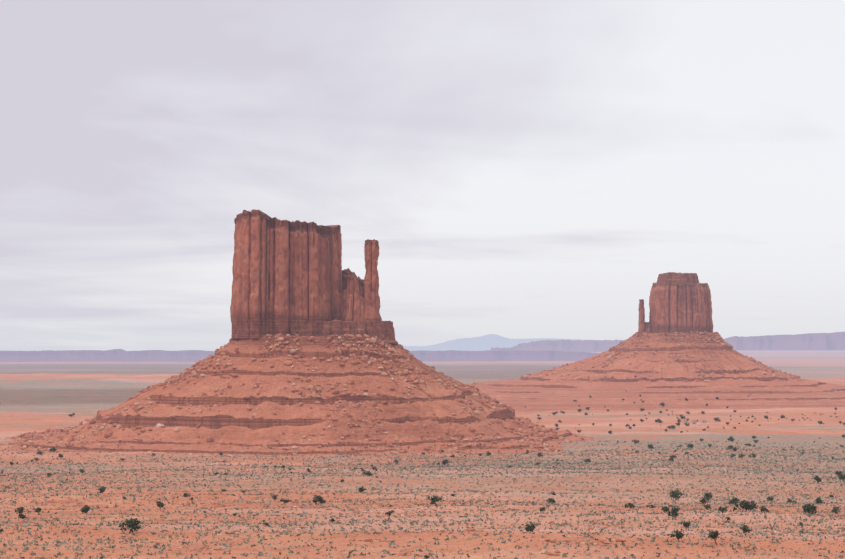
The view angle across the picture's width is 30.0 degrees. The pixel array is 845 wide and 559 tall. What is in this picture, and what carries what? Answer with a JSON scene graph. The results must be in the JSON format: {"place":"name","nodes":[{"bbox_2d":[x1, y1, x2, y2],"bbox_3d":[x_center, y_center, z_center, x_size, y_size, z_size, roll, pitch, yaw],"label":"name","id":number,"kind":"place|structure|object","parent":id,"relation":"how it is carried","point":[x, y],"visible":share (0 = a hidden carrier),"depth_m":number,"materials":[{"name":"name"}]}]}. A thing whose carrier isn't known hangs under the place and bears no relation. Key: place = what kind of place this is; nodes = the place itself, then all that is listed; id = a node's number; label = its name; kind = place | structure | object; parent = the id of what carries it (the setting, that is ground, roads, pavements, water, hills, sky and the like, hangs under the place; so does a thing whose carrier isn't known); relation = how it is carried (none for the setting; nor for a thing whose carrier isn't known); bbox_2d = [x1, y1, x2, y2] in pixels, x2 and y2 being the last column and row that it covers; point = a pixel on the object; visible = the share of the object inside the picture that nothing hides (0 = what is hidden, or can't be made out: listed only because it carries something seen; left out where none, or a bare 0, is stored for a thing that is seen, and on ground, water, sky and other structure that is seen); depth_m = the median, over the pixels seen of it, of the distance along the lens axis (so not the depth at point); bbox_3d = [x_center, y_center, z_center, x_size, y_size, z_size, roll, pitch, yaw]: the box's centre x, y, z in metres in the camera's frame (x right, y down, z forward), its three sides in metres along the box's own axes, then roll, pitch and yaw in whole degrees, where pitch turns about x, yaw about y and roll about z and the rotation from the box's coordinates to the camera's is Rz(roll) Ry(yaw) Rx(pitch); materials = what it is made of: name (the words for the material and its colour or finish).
{"place":"outdoors","nodes":[
{"label":"outdoors","id":0,"kind":"place"},
{"bbox_2d":[0,350,844,558],"bbox_3d":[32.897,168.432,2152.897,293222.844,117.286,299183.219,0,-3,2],"label":"ground","id":1,"kind":"structure","parent":0,"point":[39,396],"depth_m":1047.90,"materials":[{"name":"orange sand"}]},
{"bbox_2d":[0,209,592,456],"bbox_3d":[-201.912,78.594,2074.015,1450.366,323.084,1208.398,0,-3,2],"label":"butte","id":2,"kind":"object","parent":1,"relation":"on","point":[312,353],"visible":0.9,"depth_m":1918.29,"materials":[{"name":"stone"}]},
{"bbox_2d":[0,427,844,558],"bbox_3d":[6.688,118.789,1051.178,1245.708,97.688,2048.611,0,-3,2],"label":"desert scrub","id":3,"kind":"object","parent":1,"relation":"on","point":[439,466],"visible":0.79,"depth_m":852.82,"materials":[{"name":"green plant"}]},
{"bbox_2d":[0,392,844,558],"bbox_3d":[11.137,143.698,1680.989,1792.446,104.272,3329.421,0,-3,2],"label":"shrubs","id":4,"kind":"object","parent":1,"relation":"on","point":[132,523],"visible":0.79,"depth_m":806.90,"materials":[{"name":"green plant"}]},
{"bbox_2d":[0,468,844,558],"bbox_3d":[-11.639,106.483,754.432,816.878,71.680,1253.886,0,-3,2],"label":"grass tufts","id":5,"kind":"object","parent":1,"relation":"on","point":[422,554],"depth_m":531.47,"materials":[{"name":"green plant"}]},
{"bbox_2d":[0,331,844,361],"bbox_3d":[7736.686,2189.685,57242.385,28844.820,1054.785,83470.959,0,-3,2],"label":"distant mesas","id":6,"kind":"structure","parent":1,"relation":"on","point":[491,347],"depth_m":17273.06,"materials":[{"name":"purple stone"}]},
{"bbox_2d":[468,272,844,412],"bbox_3d":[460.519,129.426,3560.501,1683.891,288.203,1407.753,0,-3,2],"label":"butte","id":7,"kind":"object","parent":1,"relation":"on","point":[670,349],"visible":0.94,"depth_m":3325.68,"materials":[{"name":"stone"}]},
{"bbox_2d":[683,389,836,424],"bbox_3d":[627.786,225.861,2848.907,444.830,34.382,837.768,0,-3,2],"label":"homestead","id":8,"kind":"structure","parent":1,"relation":"on","point":[694,421],"depth_m":2486.10,"materials":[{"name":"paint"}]},
{"bbox_2d":[0,0,844,350],"label":"sky","id":9,"kind":"structure","parent":0,"point":[517,169],"materials":[{"name":"white"}]}
]}

